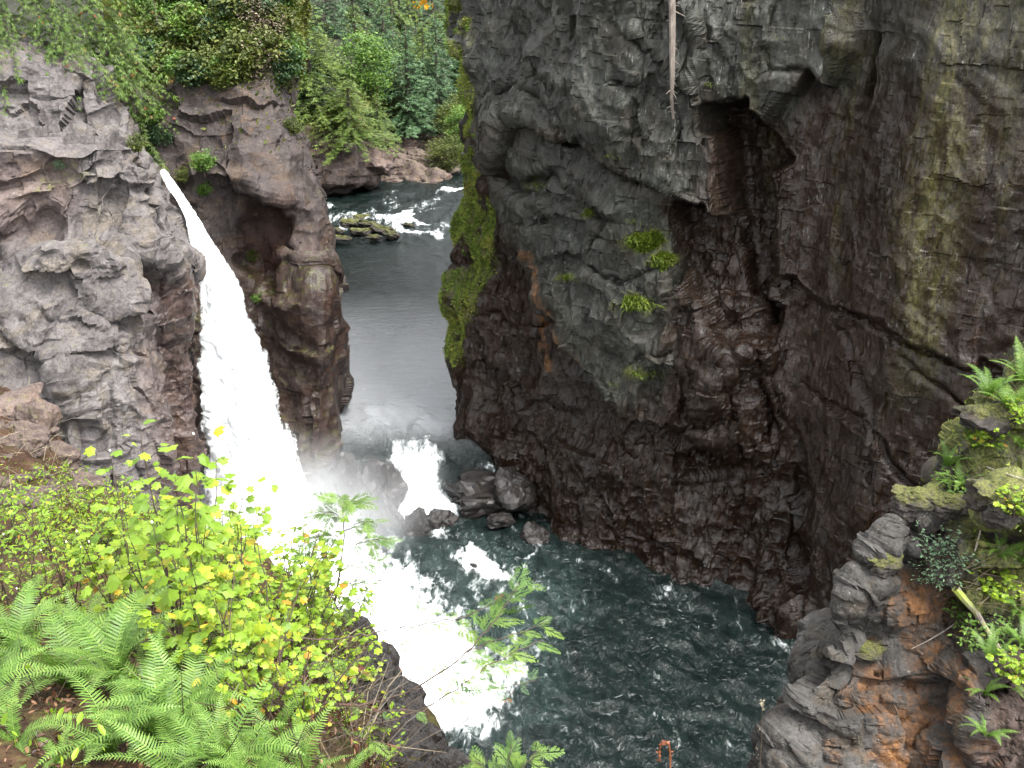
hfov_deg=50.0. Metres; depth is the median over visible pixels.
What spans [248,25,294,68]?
shrub
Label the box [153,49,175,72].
shrub
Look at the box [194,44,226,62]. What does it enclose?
shrub
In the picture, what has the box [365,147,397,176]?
boulder
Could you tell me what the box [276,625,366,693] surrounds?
leafy shrub
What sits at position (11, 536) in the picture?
leafy shrub
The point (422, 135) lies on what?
boulder
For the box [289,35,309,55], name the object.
shrub
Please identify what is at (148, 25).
shrub
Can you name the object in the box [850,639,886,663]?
boulder
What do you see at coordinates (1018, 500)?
bush
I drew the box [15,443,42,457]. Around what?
boulder
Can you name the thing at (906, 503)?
boulder
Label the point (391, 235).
boulder
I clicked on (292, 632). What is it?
leafy shrub
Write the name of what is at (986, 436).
bush
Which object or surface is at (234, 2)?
shrub
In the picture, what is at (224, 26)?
shrub
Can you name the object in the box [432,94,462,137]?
willow tree
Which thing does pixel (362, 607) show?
leafy shrub
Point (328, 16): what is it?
fir tree
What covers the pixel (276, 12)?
shrub
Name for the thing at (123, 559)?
leafy shrub
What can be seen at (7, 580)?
leafy shrub
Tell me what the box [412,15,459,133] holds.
fir tree
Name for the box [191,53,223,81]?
shrub
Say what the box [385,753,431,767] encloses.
boulder
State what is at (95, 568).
leafy shrub
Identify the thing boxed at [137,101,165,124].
shrub
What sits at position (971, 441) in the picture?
sword fern
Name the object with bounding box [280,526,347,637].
leafy shrub
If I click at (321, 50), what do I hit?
cedar tree
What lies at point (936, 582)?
bush
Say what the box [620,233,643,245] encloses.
grass tuft
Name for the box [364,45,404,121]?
fir tree
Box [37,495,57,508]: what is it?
boulder
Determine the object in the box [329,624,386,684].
leafy shrub
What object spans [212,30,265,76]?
shrub
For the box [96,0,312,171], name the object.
ground cover
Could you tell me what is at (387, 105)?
willow tree
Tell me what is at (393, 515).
boulder
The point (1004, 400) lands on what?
sword fern
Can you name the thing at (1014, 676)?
bush
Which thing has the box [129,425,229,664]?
leafy shrub
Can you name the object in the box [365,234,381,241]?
boulder
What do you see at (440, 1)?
fir tree
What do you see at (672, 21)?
dead tree
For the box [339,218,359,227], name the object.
boulder
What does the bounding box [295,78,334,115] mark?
alder tree
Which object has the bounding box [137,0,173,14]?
shrub
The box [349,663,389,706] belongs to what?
boulder
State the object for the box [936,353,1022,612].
ground cover
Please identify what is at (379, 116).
cedar tree
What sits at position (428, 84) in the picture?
fir tree
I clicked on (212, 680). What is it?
sword fern
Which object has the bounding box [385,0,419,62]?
fir tree
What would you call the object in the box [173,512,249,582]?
leafy shrub
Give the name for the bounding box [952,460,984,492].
boulder
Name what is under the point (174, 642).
leafy shrub
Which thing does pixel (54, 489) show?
boulder
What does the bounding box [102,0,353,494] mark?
rock promontory
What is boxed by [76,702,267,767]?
sword fern
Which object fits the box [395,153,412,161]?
boulder
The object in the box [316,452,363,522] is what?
boulder
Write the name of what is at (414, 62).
fir tree
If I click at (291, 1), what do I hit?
shrub
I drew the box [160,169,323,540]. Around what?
waterfall
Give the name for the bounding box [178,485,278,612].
leafy shrub
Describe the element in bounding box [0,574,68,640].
sword fern
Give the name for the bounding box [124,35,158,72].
shrub
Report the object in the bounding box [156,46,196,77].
shrub
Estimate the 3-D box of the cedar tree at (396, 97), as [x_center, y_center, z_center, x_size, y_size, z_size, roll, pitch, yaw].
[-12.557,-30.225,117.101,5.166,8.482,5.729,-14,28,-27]
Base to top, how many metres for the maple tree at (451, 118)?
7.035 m
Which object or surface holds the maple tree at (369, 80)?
on the rock outcrop at (343, 172)
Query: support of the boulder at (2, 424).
on the bank ground at (15, 757)
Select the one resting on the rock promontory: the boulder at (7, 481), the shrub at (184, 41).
the shrub at (184, 41)
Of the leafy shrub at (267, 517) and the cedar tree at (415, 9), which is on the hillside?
the cedar tree at (415, 9)
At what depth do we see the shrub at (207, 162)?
54.15 m
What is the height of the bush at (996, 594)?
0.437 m
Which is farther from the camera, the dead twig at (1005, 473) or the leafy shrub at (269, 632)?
the dead twig at (1005, 473)
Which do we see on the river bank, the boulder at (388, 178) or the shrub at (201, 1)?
the boulder at (388, 178)
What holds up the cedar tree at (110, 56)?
on the rock cliff
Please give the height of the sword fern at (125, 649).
0.552 m
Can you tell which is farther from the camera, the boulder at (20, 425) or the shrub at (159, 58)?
the shrub at (159, 58)
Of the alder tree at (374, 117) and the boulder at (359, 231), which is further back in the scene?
the alder tree at (374, 117)
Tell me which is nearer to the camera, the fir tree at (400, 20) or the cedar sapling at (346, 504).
the cedar sapling at (346, 504)
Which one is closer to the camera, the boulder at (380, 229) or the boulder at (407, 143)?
the boulder at (380, 229)
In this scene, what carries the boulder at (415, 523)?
in the plunge pool
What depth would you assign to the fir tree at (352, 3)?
125.60 m
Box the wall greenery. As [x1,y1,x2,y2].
[563,208,676,375]
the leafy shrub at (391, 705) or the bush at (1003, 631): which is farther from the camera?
the bush at (1003, 631)
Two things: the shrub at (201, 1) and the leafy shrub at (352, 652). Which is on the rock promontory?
the shrub at (201, 1)
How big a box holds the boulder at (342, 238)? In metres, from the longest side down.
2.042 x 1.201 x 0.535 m
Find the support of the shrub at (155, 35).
on the rock promontory
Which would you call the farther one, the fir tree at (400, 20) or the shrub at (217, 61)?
the fir tree at (400, 20)
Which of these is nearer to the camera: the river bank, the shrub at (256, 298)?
the shrub at (256, 298)
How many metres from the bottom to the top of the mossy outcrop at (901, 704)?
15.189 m
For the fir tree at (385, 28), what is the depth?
115.83 m
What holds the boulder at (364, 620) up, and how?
on the bank ground at (15, 757)
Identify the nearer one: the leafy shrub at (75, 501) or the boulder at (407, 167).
the leafy shrub at (75, 501)
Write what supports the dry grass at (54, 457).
on the bank ground at (15, 757)
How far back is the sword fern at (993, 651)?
15.06 m
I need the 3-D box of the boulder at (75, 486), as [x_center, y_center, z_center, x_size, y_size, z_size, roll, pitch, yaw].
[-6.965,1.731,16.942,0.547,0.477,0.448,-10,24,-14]
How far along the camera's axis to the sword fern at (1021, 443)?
15.66 m
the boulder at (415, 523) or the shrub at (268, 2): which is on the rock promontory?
the shrub at (268, 2)
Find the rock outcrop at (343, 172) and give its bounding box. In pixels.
[297,79,382,194]
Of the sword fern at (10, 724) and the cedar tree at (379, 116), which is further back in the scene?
the cedar tree at (379, 116)
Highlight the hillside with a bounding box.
[0,0,461,182]
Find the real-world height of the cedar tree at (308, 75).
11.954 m
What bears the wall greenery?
attached to the cliff wall
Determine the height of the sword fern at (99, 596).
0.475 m
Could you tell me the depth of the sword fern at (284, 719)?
5.97 m
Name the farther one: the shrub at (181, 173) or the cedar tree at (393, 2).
the cedar tree at (393, 2)
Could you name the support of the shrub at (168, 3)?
on the rock promontory
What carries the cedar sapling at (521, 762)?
on the bank ground at (15, 757)
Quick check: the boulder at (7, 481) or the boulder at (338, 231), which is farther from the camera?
the boulder at (338, 231)
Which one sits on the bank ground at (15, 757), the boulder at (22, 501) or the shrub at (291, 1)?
the boulder at (22, 501)
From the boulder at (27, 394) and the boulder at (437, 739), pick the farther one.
the boulder at (27, 394)
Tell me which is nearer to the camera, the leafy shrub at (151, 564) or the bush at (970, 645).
the leafy shrub at (151, 564)
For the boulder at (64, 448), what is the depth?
18.69 m
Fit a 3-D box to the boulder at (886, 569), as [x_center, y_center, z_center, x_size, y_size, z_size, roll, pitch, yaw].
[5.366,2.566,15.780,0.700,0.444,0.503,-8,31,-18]
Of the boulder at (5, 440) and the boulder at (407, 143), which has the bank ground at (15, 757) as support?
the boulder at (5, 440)
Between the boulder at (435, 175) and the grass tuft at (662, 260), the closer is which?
the grass tuft at (662, 260)
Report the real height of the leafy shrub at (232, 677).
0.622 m
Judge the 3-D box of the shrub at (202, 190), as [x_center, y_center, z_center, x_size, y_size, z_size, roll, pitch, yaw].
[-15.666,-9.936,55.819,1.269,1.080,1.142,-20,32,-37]
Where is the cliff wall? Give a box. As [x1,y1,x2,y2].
[440,0,1023,638]
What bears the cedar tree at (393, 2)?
on the hillside
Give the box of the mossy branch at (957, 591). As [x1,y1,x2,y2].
[952,586,1007,656]
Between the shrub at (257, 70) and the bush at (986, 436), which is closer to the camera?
the bush at (986, 436)
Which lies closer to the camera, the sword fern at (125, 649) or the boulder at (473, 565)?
the sword fern at (125, 649)
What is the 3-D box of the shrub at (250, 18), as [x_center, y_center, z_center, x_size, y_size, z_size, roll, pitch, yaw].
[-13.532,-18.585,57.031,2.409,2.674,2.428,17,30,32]
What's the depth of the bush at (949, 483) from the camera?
15.81 m
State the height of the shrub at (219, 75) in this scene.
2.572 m
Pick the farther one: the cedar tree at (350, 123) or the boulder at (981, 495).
the cedar tree at (350, 123)
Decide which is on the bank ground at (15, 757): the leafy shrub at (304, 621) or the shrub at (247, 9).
the leafy shrub at (304, 621)
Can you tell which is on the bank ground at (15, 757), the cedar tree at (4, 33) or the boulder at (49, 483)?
the boulder at (49, 483)
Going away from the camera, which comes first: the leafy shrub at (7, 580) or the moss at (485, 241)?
the leafy shrub at (7, 580)
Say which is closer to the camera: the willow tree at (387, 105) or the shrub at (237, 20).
the shrub at (237, 20)
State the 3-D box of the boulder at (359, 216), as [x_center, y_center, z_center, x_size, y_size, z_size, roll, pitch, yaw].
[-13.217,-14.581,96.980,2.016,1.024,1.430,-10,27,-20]
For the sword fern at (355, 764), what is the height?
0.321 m
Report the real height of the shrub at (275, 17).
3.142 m
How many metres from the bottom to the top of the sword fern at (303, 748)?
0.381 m
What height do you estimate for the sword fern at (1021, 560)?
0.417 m
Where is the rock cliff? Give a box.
[0,35,209,513]
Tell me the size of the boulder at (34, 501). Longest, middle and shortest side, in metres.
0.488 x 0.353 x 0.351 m
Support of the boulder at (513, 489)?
in the plunge pool
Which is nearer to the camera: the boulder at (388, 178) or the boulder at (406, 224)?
the boulder at (406, 224)
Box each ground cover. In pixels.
[0,448,399,767]
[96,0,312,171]
[298,77,381,149]
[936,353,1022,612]
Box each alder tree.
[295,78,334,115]
[360,110,389,129]
[392,48,460,104]
[412,106,439,124]
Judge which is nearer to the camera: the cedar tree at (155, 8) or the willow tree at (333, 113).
the cedar tree at (155, 8)
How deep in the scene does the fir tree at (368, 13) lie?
138.63 m
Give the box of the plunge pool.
[202,440,795,767]
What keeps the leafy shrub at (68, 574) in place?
on the bank ground at (15, 757)
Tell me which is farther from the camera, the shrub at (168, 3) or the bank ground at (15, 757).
the shrub at (168, 3)
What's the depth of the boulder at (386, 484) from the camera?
56.15 m
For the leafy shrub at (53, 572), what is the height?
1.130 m
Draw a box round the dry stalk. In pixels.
[756,700,764,761]
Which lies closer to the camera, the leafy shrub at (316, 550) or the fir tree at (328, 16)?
the leafy shrub at (316, 550)
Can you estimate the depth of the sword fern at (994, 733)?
14.49 m
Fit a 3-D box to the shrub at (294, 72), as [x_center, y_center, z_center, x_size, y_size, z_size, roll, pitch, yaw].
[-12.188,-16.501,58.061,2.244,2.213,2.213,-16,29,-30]
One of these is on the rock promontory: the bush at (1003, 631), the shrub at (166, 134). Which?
the shrub at (166, 134)
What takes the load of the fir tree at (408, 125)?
on the hillside
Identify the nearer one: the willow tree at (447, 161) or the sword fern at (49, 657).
the sword fern at (49, 657)
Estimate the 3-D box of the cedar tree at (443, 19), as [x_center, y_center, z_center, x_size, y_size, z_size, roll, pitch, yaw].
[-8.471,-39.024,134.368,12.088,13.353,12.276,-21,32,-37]
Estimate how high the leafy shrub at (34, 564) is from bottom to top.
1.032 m
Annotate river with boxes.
[325,172,473,444]
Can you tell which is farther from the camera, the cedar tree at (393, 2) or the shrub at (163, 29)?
the cedar tree at (393, 2)
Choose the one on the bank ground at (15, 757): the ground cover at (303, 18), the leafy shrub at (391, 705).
the leafy shrub at (391, 705)
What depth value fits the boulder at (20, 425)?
18.70 m
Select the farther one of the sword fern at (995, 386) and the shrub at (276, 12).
the shrub at (276, 12)
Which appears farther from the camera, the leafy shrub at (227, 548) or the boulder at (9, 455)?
the boulder at (9, 455)
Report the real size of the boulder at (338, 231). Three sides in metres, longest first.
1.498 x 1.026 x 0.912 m
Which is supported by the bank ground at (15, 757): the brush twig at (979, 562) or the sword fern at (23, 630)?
the sword fern at (23, 630)
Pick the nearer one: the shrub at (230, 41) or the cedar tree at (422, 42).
the shrub at (230, 41)
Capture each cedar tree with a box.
[0,0,53,116]
[10,0,130,111]
[55,0,179,113]
[111,34,181,180]
[135,0,172,76]
[294,1,382,136]
[307,80,400,165]
[309,28,346,87]
[343,4,374,72]
[365,93,401,152]
[368,0,430,66]
[382,62,421,137]
[388,0,430,27]
[403,23,454,97]
[412,10,446,68]
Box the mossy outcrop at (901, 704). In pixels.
[745,342,1023,767]
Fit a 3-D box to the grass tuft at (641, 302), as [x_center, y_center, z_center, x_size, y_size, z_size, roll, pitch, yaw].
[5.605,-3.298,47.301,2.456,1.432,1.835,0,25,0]
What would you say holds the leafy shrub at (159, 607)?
on the bank ground at (15, 757)
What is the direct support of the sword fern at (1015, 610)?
on the mossy outcrop at (901, 704)
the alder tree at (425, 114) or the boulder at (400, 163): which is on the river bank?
the boulder at (400, 163)
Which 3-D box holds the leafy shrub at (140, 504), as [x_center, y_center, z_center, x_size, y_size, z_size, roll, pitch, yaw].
[-2.521,1.126,7.620,0.662,1.769,0.621,0,25,0]
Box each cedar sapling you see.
[240,564,563,758]
[289,491,401,633]
[458,731,564,767]
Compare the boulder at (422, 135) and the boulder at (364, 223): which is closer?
the boulder at (364, 223)
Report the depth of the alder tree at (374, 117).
105.93 m
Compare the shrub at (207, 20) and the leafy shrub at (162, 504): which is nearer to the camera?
the leafy shrub at (162, 504)
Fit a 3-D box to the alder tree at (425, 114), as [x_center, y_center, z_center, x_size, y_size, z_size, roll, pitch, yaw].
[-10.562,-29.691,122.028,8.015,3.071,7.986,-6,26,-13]
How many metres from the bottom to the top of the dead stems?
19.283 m
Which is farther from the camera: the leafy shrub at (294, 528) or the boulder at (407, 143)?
the boulder at (407, 143)
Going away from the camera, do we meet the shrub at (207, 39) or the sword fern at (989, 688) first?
the sword fern at (989, 688)
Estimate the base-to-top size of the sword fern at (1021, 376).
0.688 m
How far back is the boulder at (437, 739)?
8.66 m
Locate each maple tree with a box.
[329,30,401,99]
[439,103,464,151]
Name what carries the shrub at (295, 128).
on the rock promontory
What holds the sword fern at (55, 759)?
on the bank ground at (15, 757)
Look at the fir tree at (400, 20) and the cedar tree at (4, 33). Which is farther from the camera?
the fir tree at (400, 20)
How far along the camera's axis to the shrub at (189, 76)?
54.62 m
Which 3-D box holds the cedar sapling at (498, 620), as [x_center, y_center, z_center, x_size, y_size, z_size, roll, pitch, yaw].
[-0.748,1.899,7.193,2.147,0.975,1.458,-15,29,-30]
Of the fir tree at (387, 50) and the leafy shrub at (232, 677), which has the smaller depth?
the leafy shrub at (232, 677)
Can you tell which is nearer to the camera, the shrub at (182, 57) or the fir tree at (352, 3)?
the shrub at (182, 57)
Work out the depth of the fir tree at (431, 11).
135.19 m
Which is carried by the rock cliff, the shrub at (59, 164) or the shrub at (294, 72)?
the shrub at (59, 164)
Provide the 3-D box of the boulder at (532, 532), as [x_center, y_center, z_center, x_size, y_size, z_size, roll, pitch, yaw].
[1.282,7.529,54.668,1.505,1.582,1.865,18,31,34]
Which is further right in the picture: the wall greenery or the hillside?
the wall greenery
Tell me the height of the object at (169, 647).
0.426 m
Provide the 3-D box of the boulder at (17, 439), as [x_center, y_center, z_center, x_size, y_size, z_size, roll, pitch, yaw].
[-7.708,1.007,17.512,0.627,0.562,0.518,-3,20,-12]
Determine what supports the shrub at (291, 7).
on the rock promontory
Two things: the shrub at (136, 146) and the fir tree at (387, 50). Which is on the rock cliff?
the shrub at (136, 146)
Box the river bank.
[413,130,460,171]
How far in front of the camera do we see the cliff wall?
45.85 m
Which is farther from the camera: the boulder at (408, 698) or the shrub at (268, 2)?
the shrub at (268, 2)
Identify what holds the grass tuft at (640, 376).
on the cliff wall
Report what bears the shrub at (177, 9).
on the rock promontory
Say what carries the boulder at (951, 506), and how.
on the mossy outcrop at (901, 704)
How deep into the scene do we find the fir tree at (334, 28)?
116.98 m
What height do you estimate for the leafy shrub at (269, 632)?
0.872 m
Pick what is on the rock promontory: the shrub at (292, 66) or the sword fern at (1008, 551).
the shrub at (292, 66)
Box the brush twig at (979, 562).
[962,552,1001,570]
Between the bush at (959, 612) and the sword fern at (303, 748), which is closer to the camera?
the sword fern at (303, 748)
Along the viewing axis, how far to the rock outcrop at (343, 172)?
100.27 m
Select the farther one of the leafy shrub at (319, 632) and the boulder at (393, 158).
the boulder at (393, 158)
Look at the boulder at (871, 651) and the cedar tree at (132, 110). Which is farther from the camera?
the cedar tree at (132, 110)
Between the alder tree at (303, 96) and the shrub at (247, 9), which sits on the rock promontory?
the shrub at (247, 9)
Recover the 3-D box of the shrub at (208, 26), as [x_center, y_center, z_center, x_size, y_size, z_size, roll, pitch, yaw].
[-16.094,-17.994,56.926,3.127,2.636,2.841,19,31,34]
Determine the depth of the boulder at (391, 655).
9.56 m
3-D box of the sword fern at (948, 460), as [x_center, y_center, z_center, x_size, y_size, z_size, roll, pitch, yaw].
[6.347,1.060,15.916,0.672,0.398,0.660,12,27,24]
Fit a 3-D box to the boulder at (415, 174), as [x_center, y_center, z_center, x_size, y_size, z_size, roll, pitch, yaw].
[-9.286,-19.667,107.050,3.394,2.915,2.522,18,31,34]
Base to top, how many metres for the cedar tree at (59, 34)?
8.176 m
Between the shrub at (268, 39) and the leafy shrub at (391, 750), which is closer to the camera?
the leafy shrub at (391, 750)
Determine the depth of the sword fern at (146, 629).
7.87 m
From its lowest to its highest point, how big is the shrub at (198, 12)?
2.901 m
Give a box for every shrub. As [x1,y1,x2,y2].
[0,474,99,559]
[0,477,58,547]
[0,504,71,611]
[0,505,44,608]
[2,567,86,641]
[29,516,100,613]
[37,463,142,565]
[52,160,66,172]
[56,474,198,568]
[65,522,164,630]
[67,446,145,643]
[90,419,194,636]
[99,507,177,617]
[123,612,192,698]
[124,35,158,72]
[125,132,149,155]
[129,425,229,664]
[130,0,171,20]
[130,11,171,41]
[132,567,218,642]
[135,548,265,689]
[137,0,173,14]
[137,24,176,51]
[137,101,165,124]
[145,35,193,72]
[146,31,185,54]
[146,122,175,146]
[148,508,280,665]
[148,605,256,704]
[150,0,177,12]
[153,13,198,53]
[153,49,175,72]
[154,486,222,566]
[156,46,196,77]
[157,0,203,17]
[160,456,238,636]
[162,2,223,43]
[163,47,214,86]
[164,0,218,43]
[167,0,207,10]
[171,53,214,89]
[171,473,268,632]
[172,165,188,184]
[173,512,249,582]
[174,562,286,701]
[175,641,306,742]
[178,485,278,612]
[180,21,217,50]
[182,9,229,51]
[184,13,225,45]
[187,148,218,177]
[188,7,226,49]
[189,21,226,48]
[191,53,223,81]
[191,180,212,198]
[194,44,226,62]
[203,53,241,91]
[204,0,257,23]
[204,45,255,89]
[205,574,321,700]
[210,0,256,24]
[212,27,272,75]
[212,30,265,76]
[216,517,337,670]
[218,1,268,34]
[219,11,252,34]
[220,0,277,32]
[224,0,277,23]
[232,1,264,32]
[235,25,282,83]
[236,0,293,55]
[238,0,289,22]
[243,1,292,36]
[244,249,258,262]
[247,616,382,731]
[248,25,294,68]
[249,516,349,655]
[250,293,261,304]
[251,1,301,35]
[261,526,334,611]
[263,38,304,83]
[270,523,376,670]
[272,62,293,88]
[276,28,309,66]
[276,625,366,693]
[278,0,302,9]
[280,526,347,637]
[282,57,301,79]
[282,115,302,135]
[283,0,303,10]
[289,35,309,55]
[289,524,332,618]
[309,587,378,665]
[317,687,404,748]
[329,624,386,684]
[346,711,407,767]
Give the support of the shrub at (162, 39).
on the rock promontory
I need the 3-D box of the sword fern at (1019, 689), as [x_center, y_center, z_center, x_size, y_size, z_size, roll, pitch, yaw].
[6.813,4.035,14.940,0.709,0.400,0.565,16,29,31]
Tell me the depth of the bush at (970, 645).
15.43 m
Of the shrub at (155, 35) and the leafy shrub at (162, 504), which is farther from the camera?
the shrub at (155, 35)
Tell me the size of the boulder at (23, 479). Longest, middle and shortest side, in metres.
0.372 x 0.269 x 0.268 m
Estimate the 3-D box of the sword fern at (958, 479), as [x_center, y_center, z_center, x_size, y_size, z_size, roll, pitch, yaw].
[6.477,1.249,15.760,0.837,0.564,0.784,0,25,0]
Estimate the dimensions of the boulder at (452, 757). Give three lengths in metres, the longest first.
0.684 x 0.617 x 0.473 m
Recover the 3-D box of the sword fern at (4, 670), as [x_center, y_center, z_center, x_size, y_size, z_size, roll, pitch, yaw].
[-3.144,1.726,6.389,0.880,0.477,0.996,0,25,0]
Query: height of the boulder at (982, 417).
0.543 m
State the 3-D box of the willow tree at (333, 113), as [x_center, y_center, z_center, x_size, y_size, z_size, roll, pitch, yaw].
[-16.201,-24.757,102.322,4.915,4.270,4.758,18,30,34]
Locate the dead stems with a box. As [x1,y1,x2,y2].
[0,406,466,767]
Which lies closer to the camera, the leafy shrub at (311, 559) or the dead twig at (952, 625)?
the leafy shrub at (311, 559)
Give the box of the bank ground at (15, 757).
[0,386,440,767]
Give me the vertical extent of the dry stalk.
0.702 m
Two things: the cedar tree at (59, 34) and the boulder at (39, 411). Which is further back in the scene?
the cedar tree at (59, 34)
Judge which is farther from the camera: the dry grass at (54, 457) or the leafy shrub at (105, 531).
the dry grass at (54, 457)
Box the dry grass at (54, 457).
[0,377,157,514]
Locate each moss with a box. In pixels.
[437,0,497,366]
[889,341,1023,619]
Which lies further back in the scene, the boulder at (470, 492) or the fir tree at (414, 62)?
the fir tree at (414, 62)
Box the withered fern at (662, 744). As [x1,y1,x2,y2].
[656,740,673,767]
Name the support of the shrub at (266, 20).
on the rock promontory
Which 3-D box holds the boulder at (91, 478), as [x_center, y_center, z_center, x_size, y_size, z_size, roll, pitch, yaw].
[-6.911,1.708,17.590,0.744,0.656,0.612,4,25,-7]
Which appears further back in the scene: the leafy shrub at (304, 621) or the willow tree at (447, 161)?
the willow tree at (447, 161)
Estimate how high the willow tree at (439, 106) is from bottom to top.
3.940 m
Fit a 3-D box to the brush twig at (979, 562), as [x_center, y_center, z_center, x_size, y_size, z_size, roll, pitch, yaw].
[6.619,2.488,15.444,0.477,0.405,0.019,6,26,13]
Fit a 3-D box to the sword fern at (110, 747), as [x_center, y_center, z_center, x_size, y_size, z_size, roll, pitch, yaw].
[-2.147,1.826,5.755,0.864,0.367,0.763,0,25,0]
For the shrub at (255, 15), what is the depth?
56.51 m
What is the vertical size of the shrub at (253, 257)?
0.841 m
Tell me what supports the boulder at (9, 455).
on the bank ground at (15, 757)
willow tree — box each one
[313,96,359,128]
[375,96,414,127]
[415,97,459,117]
[419,133,463,172]
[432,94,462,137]
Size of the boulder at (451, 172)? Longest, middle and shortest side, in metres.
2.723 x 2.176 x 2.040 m
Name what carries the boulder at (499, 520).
in the plunge pool
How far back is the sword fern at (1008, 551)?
15.37 m
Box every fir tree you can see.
[307,0,361,46]
[324,22,354,53]
[337,0,398,80]
[360,0,396,35]
[361,0,427,127]
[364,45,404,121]
[365,17,412,117]
[378,25,449,139]
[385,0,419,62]
[401,42,420,92]
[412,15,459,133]
[413,0,445,59]
[420,67,444,117]
[435,0,446,26]
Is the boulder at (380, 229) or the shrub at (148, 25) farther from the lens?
the boulder at (380, 229)
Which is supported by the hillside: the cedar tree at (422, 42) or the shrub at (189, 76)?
the cedar tree at (422, 42)
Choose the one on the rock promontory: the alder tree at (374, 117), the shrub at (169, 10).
the shrub at (169, 10)
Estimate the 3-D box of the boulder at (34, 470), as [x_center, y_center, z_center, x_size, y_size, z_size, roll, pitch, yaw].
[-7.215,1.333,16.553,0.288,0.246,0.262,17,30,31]
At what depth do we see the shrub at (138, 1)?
58.64 m
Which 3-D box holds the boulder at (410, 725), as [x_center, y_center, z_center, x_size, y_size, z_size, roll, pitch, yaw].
[-0.913,2.794,8.506,0.623,0.437,0.502,-9,25,-17]
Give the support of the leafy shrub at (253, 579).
on the bank ground at (15, 757)
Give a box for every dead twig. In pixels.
[911,620,960,648]
[974,511,981,550]
[985,466,1023,478]
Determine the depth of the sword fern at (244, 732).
5.59 m
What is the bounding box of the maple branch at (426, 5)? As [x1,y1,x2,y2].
[412,0,432,9]
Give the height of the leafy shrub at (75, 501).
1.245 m
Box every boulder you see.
[0,382,42,419]
[0,420,7,427]
[0,435,9,444]
[0,453,12,462]
[0,475,22,490]
[0,491,33,509]
[5,420,50,439]
[5,430,49,454]
[8,474,33,482]
[14,398,62,438]
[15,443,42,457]
[16,485,45,496]
[21,493,39,508]
[30,469,57,482]
[31,466,43,471]
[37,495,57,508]
[43,485,60,499]
[44,481,62,495]
[49,440,80,471]
[60,481,78,492]
[64,470,105,499]
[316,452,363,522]
[334,227,344,234]
[335,235,352,241]
[338,608,377,644]
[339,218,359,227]
[349,227,370,235]
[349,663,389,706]
[351,214,370,218]
[356,458,408,516]
[356,641,402,680]
[357,219,382,227]
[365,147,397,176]
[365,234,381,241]
[369,712,432,758]
[370,224,395,233]
[377,675,426,722]
[379,505,404,529]
[381,175,398,181]
[382,230,399,240]
[383,148,395,162]
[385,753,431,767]
[392,158,406,173]
[394,137,421,150]
[395,148,406,154]
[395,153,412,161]
[395,160,429,177]
[401,167,426,180]
[402,507,430,536]
[402,710,446,754]
[403,222,414,227]
[407,148,430,157]
[409,156,432,164]
[416,132,425,137]
[420,746,478,767]
[422,134,447,149]
[424,167,451,182]
[427,508,458,529]
[439,166,454,173]
[444,469,520,518]
[468,563,476,567]
[486,511,515,528]
[493,466,537,509]
[519,521,549,544]
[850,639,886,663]
[864,553,903,578]
[888,484,938,523]
[928,492,968,519]
[951,401,1018,437]
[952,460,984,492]
[961,477,1023,528]
[983,527,1023,543]
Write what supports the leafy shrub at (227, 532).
on the bank ground at (15, 757)
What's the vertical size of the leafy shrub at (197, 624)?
1.026 m
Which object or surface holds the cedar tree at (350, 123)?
on the rock outcrop at (343, 172)
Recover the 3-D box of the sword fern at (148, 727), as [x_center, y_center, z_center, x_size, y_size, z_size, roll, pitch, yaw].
[-1.917,1.800,5.771,0.916,0.444,0.896,16,29,31]
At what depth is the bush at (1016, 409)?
15.30 m
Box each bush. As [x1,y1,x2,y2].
[908,519,984,592]
[930,458,965,493]
[942,595,977,628]
[947,612,1006,652]
[969,428,1009,446]
[969,568,1023,602]
[970,608,1023,648]
[985,645,1023,684]
[993,482,1023,519]
[1005,395,1023,428]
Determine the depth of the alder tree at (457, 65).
123.59 m
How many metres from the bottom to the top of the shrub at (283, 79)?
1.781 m
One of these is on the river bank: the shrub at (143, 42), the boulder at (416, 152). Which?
the boulder at (416, 152)
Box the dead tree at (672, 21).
[666,0,684,118]
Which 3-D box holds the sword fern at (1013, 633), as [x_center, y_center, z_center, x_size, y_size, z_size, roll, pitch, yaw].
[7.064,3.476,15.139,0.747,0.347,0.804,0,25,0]
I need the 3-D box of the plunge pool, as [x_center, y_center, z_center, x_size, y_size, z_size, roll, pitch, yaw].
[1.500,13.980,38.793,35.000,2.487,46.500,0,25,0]
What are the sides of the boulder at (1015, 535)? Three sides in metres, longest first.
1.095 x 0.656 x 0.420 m
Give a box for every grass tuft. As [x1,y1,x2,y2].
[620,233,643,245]
[620,292,670,316]
[626,370,655,379]
[649,250,679,266]
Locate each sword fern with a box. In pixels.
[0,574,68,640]
[0,579,98,674]
[0,590,142,705]
[0,646,52,715]
[0,672,76,756]
[19,717,103,767]
[20,579,182,708]
[25,671,182,767]
[38,587,134,651]
[57,619,221,708]
[58,631,241,762]
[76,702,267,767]
[78,601,171,654]
[91,631,252,750]
[139,672,304,767]
[202,719,318,767]
[225,701,354,767]
[241,679,310,761]
[316,745,386,767]
[928,439,972,466]
[935,457,990,488]
[951,424,1007,452]
[957,715,1018,744]
[962,363,1022,396]
[962,676,1009,701]
[966,532,1023,560]
[970,623,1023,659]
[973,380,1023,410]
[984,673,1023,697]
[991,338,1023,385]
[997,611,1023,647]
[1006,596,1023,626]
[1009,434,1023,449]
[1011,540,1023,563]
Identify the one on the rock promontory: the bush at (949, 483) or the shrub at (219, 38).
the shrub at (219, 38)
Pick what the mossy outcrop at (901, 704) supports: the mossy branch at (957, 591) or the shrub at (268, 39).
the mossy branch at (957, 591)

